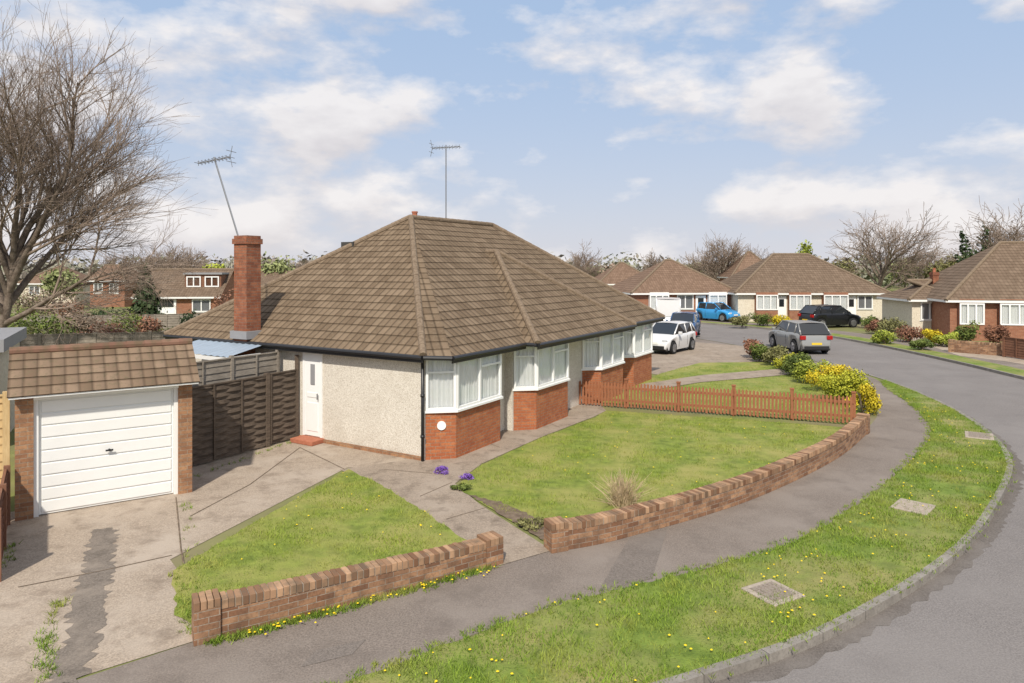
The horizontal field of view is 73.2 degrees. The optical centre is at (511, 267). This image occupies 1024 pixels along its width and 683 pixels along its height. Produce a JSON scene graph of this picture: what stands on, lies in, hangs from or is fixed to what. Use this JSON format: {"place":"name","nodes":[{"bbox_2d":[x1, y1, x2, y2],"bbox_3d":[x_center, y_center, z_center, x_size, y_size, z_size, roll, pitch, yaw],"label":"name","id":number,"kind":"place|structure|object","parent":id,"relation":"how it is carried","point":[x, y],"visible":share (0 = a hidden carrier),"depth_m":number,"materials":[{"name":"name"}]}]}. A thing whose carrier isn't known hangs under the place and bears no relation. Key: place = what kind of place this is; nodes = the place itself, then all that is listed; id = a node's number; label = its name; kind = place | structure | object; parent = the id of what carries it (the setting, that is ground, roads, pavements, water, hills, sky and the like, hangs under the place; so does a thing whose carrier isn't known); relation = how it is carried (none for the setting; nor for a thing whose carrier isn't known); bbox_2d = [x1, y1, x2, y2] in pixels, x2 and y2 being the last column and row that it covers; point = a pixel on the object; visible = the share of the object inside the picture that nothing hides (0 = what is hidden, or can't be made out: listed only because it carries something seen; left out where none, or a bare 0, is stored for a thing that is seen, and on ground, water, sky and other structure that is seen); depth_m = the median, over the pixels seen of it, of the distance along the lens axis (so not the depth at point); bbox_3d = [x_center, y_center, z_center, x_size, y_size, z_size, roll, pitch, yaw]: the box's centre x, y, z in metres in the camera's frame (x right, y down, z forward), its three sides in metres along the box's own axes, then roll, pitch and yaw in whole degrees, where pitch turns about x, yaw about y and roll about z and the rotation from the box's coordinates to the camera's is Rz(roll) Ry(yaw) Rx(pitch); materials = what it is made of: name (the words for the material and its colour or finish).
{"place":"outdoors","nodes":[
{"label":"outdoors","id":0,"kind":"place"},
{"bbox_2d":[0,327,26,431],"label":"shed","id":1,"kind":"structure","parent":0,"point":[12,336],"depth_m":17.42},
{"bbox_2d":[17,265,89,304],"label":"house","id":2,"kind":"structure","parent":0,"point":[34,282],"depth_m":81.01,"materials":[{"name":"red tile"}]},
{"bbox_2d":[131,268,233,313],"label":"dormer house","id":3,"kind":"structure","parent":0,"point":[208,286],"depth_m":55.34,"materials":[{"name":"brown tile"}]},
{"bbox_2d":[0,439,409,682],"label":"driveway","id":4,"kind":"structure","parent":0,"point":[139,606],"depth_m":10.52,"materials":[{"name":"concrete"}]},
{"bbox_2d":[0,465,9,581],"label":"fence","id":5,"kind":"object","parent":4,"relation":"on","point":[5,503],"visible":1,"depth_m":10.45,"materials":[{"name":"brown wood"}]},
{"bbox_2d":[0,391,9,482],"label":"pale fence","id":6,"kind":"object","parent":4,"relation":"on","point":[4,430],"visible":0.59,"depth_m":11.57,"materials":[{"name":"beige wood"}]},
{"bbox_2d":[47,527,119,682],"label":"drive strip","id":7,"kind":"object","parent":4,"relation":"on","point":[87,614],"visible":0.98,"depth_m":8.55,"materials":[{"name":"grey concrete"}]},
{"bbox_2d":[1,440,291,682],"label":"drive weeds","id":8,"kind":"object","parent":4,"relation":"on","point":[59,603],"visible":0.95,"depth_m":8.28,"materials":[{"name":"green plant"}]},
{"bbox_2d":[192,372,269,464],"bbox_3d":[-6.394,3.385,15.495,0.110,1.770,2.304,0,0,30],"label":"woven fence","id":9,"kind":"object","parent":4,"relation":"on","point":[231,417],"visible":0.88,"depth_m":15.54,"materials":[{"name":"brown wood"}]},
{"bbox_2d":[192,350,279,386],"bbox_3d":[-6.850,3.165,15.847,0.094,2.210,3.711,0,0,31],"label":"grey fence","id":10,"kind":"object","parent":4,"relation":"on","point":[231,367],"visible":0.18,"depth_m":16.36,"materials":[{"name":"grey wood"}]},
{"bbox_2d":[270,355,298,443],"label":"garden gate","id":11,"kind":"structure","parent":4,"relation":"on","point":[284,405],"depth_m":16.89,"materials":[{"name":"brown wood"}]},
{"bbox_2d":[171,469,465,624],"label":"lawn","id":12,"kind":"structure","parent":0,"point":[295,563],"depth_m":10.73,"materials":[{"name":"green plant"}]},
{"bbox_2d":[192,530,502,646],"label":"garden wall","id":13,"kind":"structure","parent":12,"relation":"on","point":[215,611],"depth_m":8.61,"materials":[{"name":"brown brick"}]},
{"bbox_2d":[340,404,605,564],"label":"garden path","id":14,"kind":"structure","parent":0,"point":[444,503],"depth_m":13.57,"materials":[{"name":"concrete"}]},
{"bbox_2d":[18,423,557,586],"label":"paving joints","id":15,"kind":"object","parent":14,"relation":"on","point":[221,499],"visible":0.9,"depth_m":11.91,"materials":[{"name":"soil"}]},
{"bbox_2d":[77,339,929,682],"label":"pavement","id":16,"kind":"structure","parent":0,"point":[389,629],"depth_m":9.18,"materials":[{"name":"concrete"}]},
{"bbox_2d":[301,639,365,666],"bbox_3d":[-1.975,4.262,7.653,0.773,0.001,0.258,0,0,-26],"label":"pavement patch","id":17,"kind":"object","parent":16,"relation":"on","point":[326,654],"visible":1,"depth_m":7.65,"materials":[{"name":"grey concrete"}]},
{"bbox_2d":[203,563,502,646],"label":"wall weeds","id":18,"kind":"object","parent":16,"relation":"on","point":[294,621],"depth_m":8.57,"materials":[{"name":"green plant"}]},
{"bbox_2d":[599,527,667,590],"bbox_3d":[1.899,4.262,10.216,0.592,0.001,2.652,0,0,22],"label":"pavement patch","id":19,"kind":"object","parent":16,"relation":"on","point":[637,559],"visible":1,"depth_m":10.09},
{"bbox_2d":[10,301,1003,679],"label":"land","id":20,"kind":"structure","parent":0,"point":[206,545],"depth_m":14.48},
{"bbox_2d":[7,306,46,333],"bbox_3d":[-25.710,3.148,36.223,2.467,2.321,4.126,0,0,-35],"label":"garden shrub","id":21,"kind":"object","parent":20,"relation":"on","point":[21,323],"visible":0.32,"depth_m":36.06,"materials":[{"name":"green plant"}]},
{"bbox_2d":[11,284,80,315],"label":"garden shrub","id":22,"kind":"object","parent":20,"relation":"on","point":[40,312],"visible":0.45,"depth_m":42.11,"materials":[{"name":"brown plant"}]},
{"bbox_2d":[33,314,83,333],"bbox_3d":[-23.530,3.334,36.262,2.413,1.945,2.635,0,0,0],"label":"garden shrub","id":23,"kind":"object","parent":20,"relation":"on","point":[51,322],"visible":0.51,"depth_m":35.58,"materials":[{"name":"green plant"}]},
{"bbox_2d":[37,267,82,300],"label":"leafy tree","id":24,"kind":"object","parent":20,"relation":"on","point":[53,275],"visible":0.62,"depth_m":69.32,"materials":[{"name":"green plant"}]},
{"bbox_2d":[55,309,106,333],"bbox_3d":[-23.015,3.220,36.661,2.796,2.174,2.858,0,0,0],"label":"garden shrub","id":25,"kind":"object","parent":20,"relation":"on","point":[83,328],"visible":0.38,"depth_m":36.42,"materials":[{"name":"brown plant"}]},
{"bbox_2d":[20,331,164,346],"bbox_3d":[-16.962,3.435,27.989,8.060,1.670,0.122,0,0,-15],"label":"back fence","id":26,"kind":"object","parent":20,"relation":"on","point":[50,339],"visible":0.26,"depth_m":27.89,"materials":[{"name":"wood"}]},
{"bbox_2d":[7,338,199,520],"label":"garage","id":27,"kind":"structure","parent":20,"relation":"on","point":[96,424],"depth_m":12.39,"materials":[{"name":"brick"}]},
{"bbox_2d":[39,388,172,514],"bbox_3d":[-7.254,3.250,12.428,2.100,2.000,0.110,0,0,-34],"label":"garage door","id":28,"kind":"structure","parent":27,"relation":"in","point":[94,450],"depth_m":12.40,"materials":[{"name":"white paint"}]},
{"bbox_2d":[14,313,201,333],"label":"fence","id":29,"kind":"object","parent":20,"relation":"on","point":[171,320],"visible":0.13,"depth_m":41.01,"materials":[{"name":"wood"}]},
{"bbox_2d":[0,2,215,344],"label":"bare tree","id":30,"kind":"object","parent":20,"relation":"on","point":[13,262],"visible":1,"depth_m":24.95,"materials":[{"name":"brown plant"}]},
{"bbox_2d":[89,264,139,306],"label":"house","id":31,"kind":"structure","parent":20,"relation":"on","point":[127,303],"depth_m":75.83,"materials":[{"name":"brown brick"}]},
{"bbox_2d":[105,309,150,331],"bbox_3d":[-20.549,3.261,37.200,2.888,2.096,2.175,0,0,41],"label":"garden shrub","id":32,"kind":"object","parent":20,"relation":"on","point":[137,317],"visible":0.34,"depth_m":37.05,"materials":[{"name":"green plant"}]},
{"bbox_2d":[129,312,163,331],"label":"garden shrub","id":33,"kind":"object","parent":20,"relation":"on","point":[155,325],"visible":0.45,"depth_m":36.88,"materials":[{"name":"brown plant"}]},
{"bbox_2d":[127,263,167,313],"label":"evergreen tree","id":34,"kind":"object","parent":20,"relation":"on","point":[149,307],"visible":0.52,"depth_m":47.61,"materials":[{"name":"green plant"}]},
{"bbox_2d":[119,240,198,271],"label":"bare tree","id":35,"kind":"object","parent":20,"relation":"on","point":[169,256],"visible":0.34,"depth_m":80.25,"materials":[{"name":"brown plant"}]},
{"bbox_2d":[137,242,211,267],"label":"bare tree","id":36,"kind":"object","parent":20,"relation":"on","point":[198,262],"visible":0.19,"depth_m":83.84,"materials":[{"name":"brown plant"}]},
{"bbox_2d":[192,340,260,359],"bbox_3d":[-7.776,3.110,17.845,2.650,2.320,1.070,0,0,31],"label":"lean to","id":37,"kind":"object","parent":20,"relation":"on","point":[203,348],"visible":0.49,"depth_m":17.59,"materials":[{"name":"white paint"}]},
{"bbox_2d":[261,255,294,275],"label":"leafy tree","id":38,"kind":"object","parent":20,"relation":"on","point":[276,266],"visible":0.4,"depth_m":73.82,"materials":[{"name":"green plant"}]},
{"bbox_2d":[163,140,665,460],"bbox_3d":[-1.953,-0.032,23.236,10.322,8.604,15.274,0,0,31],"label":"bungalow","id":39,"kind":"object","parent":20,"relation":"on","point":[414,336],"visible":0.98,"depth_m":18.14,"materials":[{"name":"tile"}]},
{"bbox_2d":[305,353,319,436],"bbox_3d":[-4.928,3.130,17.011,0.530,2.020,0.106,0,0,31],"label":"door","id":40,"kind":"structure","parent":39,"relation":"in","point":[312,361],"depth_m":17.00,"materials":[{"name":"white plastic"}]},
{"bbox_2d":[424,354,502,459],"bbox_3d":[-1.080,3.080,16.507,1.730,2.380,2.477,0,0,0],"label":"bay window","id":41,"kind":"structure","parent":39,"relation":"in","point":[465,395],"depth_m":15.71,"materials":[{"name":"red brick"}]},
{"bbox_2d":[513,343,569,429],"bbox_3d":[0.954,3.130,19.110,0.562,2.280,2.800,0,0,32],"label":"bay window","id":42,"kind":"structure","parent":39,"relation":"in","point":[541,376],"depth_m":18.46,"materials":[{"name":"red brick"}]},
{"bbox_2d":[581,332,624,403],"bbox_3d":[3.107,3.130,22.719,0.566,2.280,2.800,0,0,31],"label":"bay window","id":43,"kind":"structure","parent":39,"relation":"in","point":[602,356],"depth_m":22.00,"materials":[{"name":"white plastic"}]},
{"bbox_2d":[623,323,653,386],"bbox_3d":[4.660,3.130,25.756,0.631,2.280,2.900,0,0,31],"label":"bay window","id":44,"kind":"structure","parent":39,"relation":"in","point":[638,342],"depth_m":25.32,"materials":[{"name":"white plastic"}]},
{"bbox_2d":[844,382,882,414],"bbox_3d":[10.314,3.823,20.282,1.034,0.970,0.854,0,0,32],"label":"boundary bush","id":45,"kind":"object","parent":20,"relation":"on","point":[867,396],"visible":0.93,"depth_m":20.05,"materials":[{"name":"yellow plant"}]},
{"bbox_2d":[0,0,1023,268],"label":"sky","id":46,"kind":"structure","parent":0,"point":[643,127],"materials":[{"name":"blue"}]},
{"bbox_2d":[595,262,639,285],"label":"house","id":47,"kind":"structure","parent":0,"point":[618,272],"depth_m":79.64,"materials":[{"name":"red tile"}]},
{"bbox_2d":[459,410,841,539],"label":"lawn","id":48,"kind":"structure","parent":0,"point":[576,487],"depth_m":15.24,"materials":[{"name":"green plant"}]},
{"bbox_2d":[470,495,543,539],"bbox_3d":[0.192,4.246,11.787,0.788,0.001,2.974,0,0,-36],"label":"soil bed","id":49,"kind":"object","parent":48,"relation":"on","point":[518,514],"visible":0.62,"depth_m":11.93,"materials":[{"name":"brown soil"}]},
{"bbox_2d":[515,516,547,530],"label":"bed plant","id":50,"kind":"object","parent":49,"relation":"on","point":[537,523],"visible":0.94,"depth_m":11.31,"materials":[{"name":"green plant"}]},
{"bbox_2d":[590,470,653,508],"bbox_3d":[1.927,4.012,12.327,1.131,0.846,1.495,0,0,29],"label":"dry plant","id":51,"kind":"object","parent":48,"relation":"on","point":[621,496],"visible":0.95,"depth_m":12.32,"materials":[{"name":"beige plant"}]},
{"bbox_2d":[544,413,869,553],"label":"garden wall","id":52,"kind":"structure","parent":48,"relation":"on","point":[561,534],"depth_m":11.80,"materials":[{"name":"brown brick"}]},
{"bbox_2d":[320,379,1017,682],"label":"verge","id":53,"kind":"structure","parent":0,"point":[694,639],"depth_m":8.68,"materials":[{"name":"green plant"}]},
{"bbox_2d":[241,398,999,681],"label":"dandelion flowers","id":54,"kind":"object","parent":53,"relation":"on","point":[578,598],"visible":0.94,"depth_m":8.86,"materials":[{"name":"yellow plant"}]},
{"bbox_2d":[741,579,804,606],"bbox_3d":[3.420,4.250,9.050,0.580,0.040,0.560,0,0,-29],"label":"access cover","id":55,"kind":"object","parent":53,"relation":"on","point":[764,588],"visible":0.98,"depth_m":9.02,"materials":[{"name":"concrete"}]},
{"bbox_2d":[890,498,934,514],"bbox_3d":[7.150,4.250,12.300,0.580,0.040,0.660,0,0,44],"label":"access cover","id":56,"kind":"object","parent":53,"relation":"on","point":[910,504],"visible":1,"depth_m":12.24,"materials":[{"name":"concrete"}]},
{"bbox_2d":[656,297,682,320],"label":"parked van","id":57,"kind":"object","parent":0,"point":[667,307],"visible":0.08,"depth_m":46.84,"materials":[{"name":"white paint"}]},
{"bbox_2d":[652,342,771,373],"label":"neighbour drive","id":58,"kind":"structure","parent":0,"point":[664,361],"depth_m":33.21,"materials":[{"name":"concrete"}]},
{"bbox_2d":[653,320,696,353],"bbox_3d":[8.078,3.527,35.500,2.020,1.485,3.640,0,0,38],"label":"parked car","id":59,"kind":"object","parent":58,"relation":"on","point":[671,337],"visible":0.77,"depth_m":34.85,"materials":[{"name":"white paint"}]},
{"bbox_2d":[642,369,793,391],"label":"neighbour path","id":60,"kind":"structure","parent":0,"point":[725,376],"depth_m":26.72,"materials":[{"name":"concrete"}]},
{"bbox_2d":[603,362,860,423],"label":"neighbour lawn","id":61,"kind":"structure","parent":0,"point":[771,381],"depth_m":24.78,"materials":[{"name":"green plant"}]},
{"bbox_2d":[579,378,855,422],"bbox_3d":[5.670,3.822,20.193,7.924,0.895,0.158,0,0,21],"label":"picket fence","id":62,"kind":"object","parent":61,"relation":"on","point":[793,398],"visible":0.98,"depth_m":19.97,"materials":[{"name":"brown wood"}]},
{"bbox_2d":[761,344,790,365],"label":"boundary bush","id":63,"kind":"object","parent":61,"relation":"on","point":[775,352],"visible":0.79,"depth_m":29.92,"materials":[{"name":"green plant"}]},
{"bbox_2d":[780,351,815,374],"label":"boundary bush","id":64,"kind":"object","parent":61,"relation":"on","point":[789,361],"visible":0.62,"depth_m":27.18,"materials":[{"name":"green plant"}]},
{"bbox_2d":[792,359,831,383],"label":"boundary bush","id":65,"kind":"object","parent":61,"relation":"on","point":[803,369],"visible":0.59,"depth_m":25.36,"materials":[{"name":"green plant"}]},
{"bbox_2d":[802,363,852,388],"bbox_3d":[10.978,3.789,23.787,1.511,1.040,1.541,0,0,-41],"label":"boundary bush","id":66,"kind":"object","parent":61,"relation":"on","point":[836,369],"visible":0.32,"depth_m":23.65,"materials":[{"name":"yellow plant"}]},
{"bbox_2d":[816,368,873,399],"bbox_3d":[10.683,3.725,21.972,1.884,1.170,1.902,0,0,0],"label":"boundary bush","id":67,"kind":"object","parent":61,"relation":"on","point":[845,384],"visible":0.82,"depth_m":21.54,"materials":[{"name":"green plant"}]},
{"bbox_2d":[653,323,1023,682],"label":"road","id":68,"kind":"structure","parent":0,"point":[967,626],"depth_m":9.04,"materials":[{"name":"grey asphalt"}]},
{"bbox_2d":[665,311,700,334],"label":"parked car","id":69,"kind":"object","parent":68,"relation":"on","point":[694,318],"visible":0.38,"depth_m":42.55,"materials":[{"name":"blue paint"}]},
{"bbox_2d":[768,320,832,352],"bbox_3d":[15.242,3.578,36.772,2.160,1.585,4.240,0,0,-2],"label":"parked car","id":70,"kind":"object","parent":68,"relation":"on","point":[795,336],"visible":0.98,"depth_m":35.13,"materials":[{"name":"silver paint"}]},
{"bbox_2d":[701,322,1023,379],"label":"kerb","id":71,"kind":"structure","parent":68,"relation":"on","point":[954,361],"depth_m":34.44,"materials":[{"name":"concrete"}]},
{"bbox_2d":[713,414,1023,682],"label":"road gutter","id":72,"kind":"object","parent":68,"relation":"on","point":[816,653],"visible":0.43,"depth_m":8.85,"materials":[{"name":"grey concrete"}]},
{"bbox_2d":[701,321,1023,375],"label":"verge","id":73,"kind":"structure","parent":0,"point":[1008,369],"depth_m":33.62,"materials":[{"name":"green plant"}]},
{"bbox_2d":[870,329,897,343],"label":"garden shrub","id":74,"kind":"object","parent":73,"relation":"on","point":[884,338],"visible":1,"depth_m":38.68,"materials":[{"name":"green plant"}]},
{"bbox_2d":[701,320,1023,369],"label":"pavement","id":75,"kind":"structure","parent":0,"point":[1005,363],"depth_m":38.99,"materials":[{"name":"concrete"}]},
{"bbox_2d":[696,302,740,321],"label":"parked car","id":76,"kind":"object","parent":75,"relation":"on","point":[722,311],"visible":0.83,"depth_m":55.36,"materials":[{"name":"paint"}]},
{"bbox_2d":[893,324,924,341],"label":"garden shrub","id":77,"kind":"object","parent":75,"relation":"on","point":[909,335],"visible":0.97,"depth_m":39.47,"materials":[{"name":"brown plant"}]},
{"bbox_2d":[726,286,1001,342],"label":"land","id":78,"kind":"structure","parent":0,"point":[856,329],"depth_m":48.70,"materials":[{"name":"green plant"}]},
{"bbox_2d":[567,241,605,276],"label":"bare tree","id":79,"kind":"object","parent":78,"relation":"on","point":[589,268],"visible":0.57,"depth_m":90.65,"materials":[{"name":"brown plant"}]},
{"bbox_2d":[612,259,731,319],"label":"bungalow","id":80,"kind":"object","parent":78,"relation":"on","point":[690,288],"visible":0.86,"depth_m":57.05,"materials":[{"name":"brown tile"}]},
{"bbox_2d":[678,230,755,280],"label":"bare tree","id":81,"kind":"object","parent":78,"relation":"on","point":[723,257],"visible":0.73,"depth_m":84.36,"materials":[{"name":"brown plant"}]},
{"bbox_2d":[716,251,761,280],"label":"bungalow","id":82,"kind":"object","parent":78,"relation":"on","point":[747,259],"visible":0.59,"depth_m":81.72,"materials":[{"name":"brown tile"}]},
{"bbox_2d":[720,253,890,321],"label":"bungalow","id":83,"kind":"object","parent":78,"relation":"on","point":[791,285],"visible":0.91,"depth_m":55.15,"materials":[{"name":"tile"}]},
{"bbox_2d":[754,292,777,321],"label":"window","id":84,"kind":"structure","parent":83,"relation":"in","point":[764,302],"depth_m":54.52,"materials":[{"name":"white plastic"}]},
{"bbox_2d":[787,292,810,319],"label":"window","id":85,"kind":"structure","parent":83,"relation":"in","point":[796,301],"depth_m":54.48,"materials":[{"name":"white plastic"}]},
{"bbox_2d":[822,292,848,309],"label":"window","id":86,"kind":"structure","parent":83,"relation":"in","point":[830,298],"depth_m":54.45,"materials":[{"name":"white plastic"}]},
{"bbox_2d":[798,304,861,327],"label":"parked car","id":87,"kind":"object","parent":78,"relation":"on","point":[836,315],"visible":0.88,"depth_m":49.16,"materials":[{"name":"black paint"}]},
{"bbox_2d":[826,206,953,288],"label":"bare tree","id":88,"kind":"object","parent":78,"relation":"on","point":[881,272],"visible":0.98,"depth_m":77.43,"materials":[{"name":"brown plant"}]},
{"bbox_2d":[874,316,907,335],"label":"garden shrub","id":89,"kind":"object","parent":78,"relation":"on","point":[884,325],"visible":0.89,"depth_m":42.53,"materials":[{"name":"green plant"}]},
{"bbox_2d":[875,268,939,331],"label":"bungalow annexe","id":90,"kind":"structure","parent":78,"relation":"on","point":[910,306],"depth_m":45.02,"materials":[{"name":"paint"}]},
{"bbox_2d":[895,242,948,282],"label":"bare tree","id":91,"kind":"object","parent":78,"relation":"on","point":[919,275],"visible":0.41,"depth_m":94.31,"materials":[{"name":"brown plant"}]},
{"bbox_2d":[922,253,964,278],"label":"leafy tree","id":92,"kind":"object","parent":78,"relation":"on","point":[949,263],"visible":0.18,"depth_m":79.66,"materials":[{"name":"green plant"}]},
{"bbox_2d":[953,231,978,262],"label":"evergreen tree","id":93,"kind":"object","parent":78,"relation":"on","point":[962,248],"visible":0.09,"depth_m":63.69,"materials":[{"name":"green plant"}]},
{"bbox_2d":[911,241,1023,340],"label":"bungalow","id":94,"kind":"object","parent":78,"relation":"on","point":[984,288],"visible":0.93,"depth_m":41.36,"materials":[{"name":"brown tile"}]},
{"bbox_2d":[958,299,984,340],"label":"window","id":95,"kind":"structure","parent":94,"relation":"in","point":[967,312],"depth_m":40.48,"materials":[{"name":"white plastic"}]},
{"bbox_2d":[998,299,1023,338],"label":"window","id":96,"kind":"structure","parent":94,"relation":"in","point":[1009,314],"depth_m":40.03,"materials":[{"name":"white plastic"}]},
{"bbox_2d":[931,198,1023,263],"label":"bare tree","id":97,"kind":"object","parent":78,"relation":"on","point":[998,236],"visible":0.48,"depth_m":64.92,"materials":[{"name":"brown plant"}]},
{"bbox_2d":[982,324,1011,342],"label":"garden shrub","id":98,"kind":"object","parent":78,"relation":"on","point":[1001,331],"visible":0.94,"depth_m":38.28,"materials":[{"name":"brown plant"}]},
{"bbox_2d":[1002,336,1023,358],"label":"brown fence","id":99,"kind":"object","parent":78,"relation":"on","point":[1012,347],"visible":1,"depth_m":32.60,"materials":[{"name":"brown wood"}]},
{"bbox_2d":[913,336,1023,363],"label":"opposite drive","id":100,"kind":"structure","parent":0,"point":[995,357],"depth_m":33.22,"materials":[{"name":"concrete"}]},
{"bbox_2d":[954,320,980,340],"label":"garden shrub","id":101,"kind":"object","parent":100,"relation":"on","point":[966,332],"visible":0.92,"depth_m":37.53,"materials":[{"name":"green plant"}]},
{"bbox_2d":[948,339,1001,355],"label":"garden wall","id":102,"kind":"structure","parent":100,"relation":"on","point":[974,347],"depth_m":34.27,"materials":[{"name":"brown brick"}]},
{"label":"ground","id":103,"kind":"structure","parent":0,"visible":0},
{"bbox_2d":[0,248,962,289],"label":"distant woodland","id":104,"kind":"object","parent":103,"relation":"on","point":[79,267],"visible":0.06,"depth_m":163.33,"materials":[{"name":"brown plant"}]},
{"bbox_2d":[652,338,1012,682],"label":"kerb","id":105,"kind":"structure","parent":103,"relation":"on","point":[748,662],"depth_m":8.41,"materials":[{"name":"concrete"}]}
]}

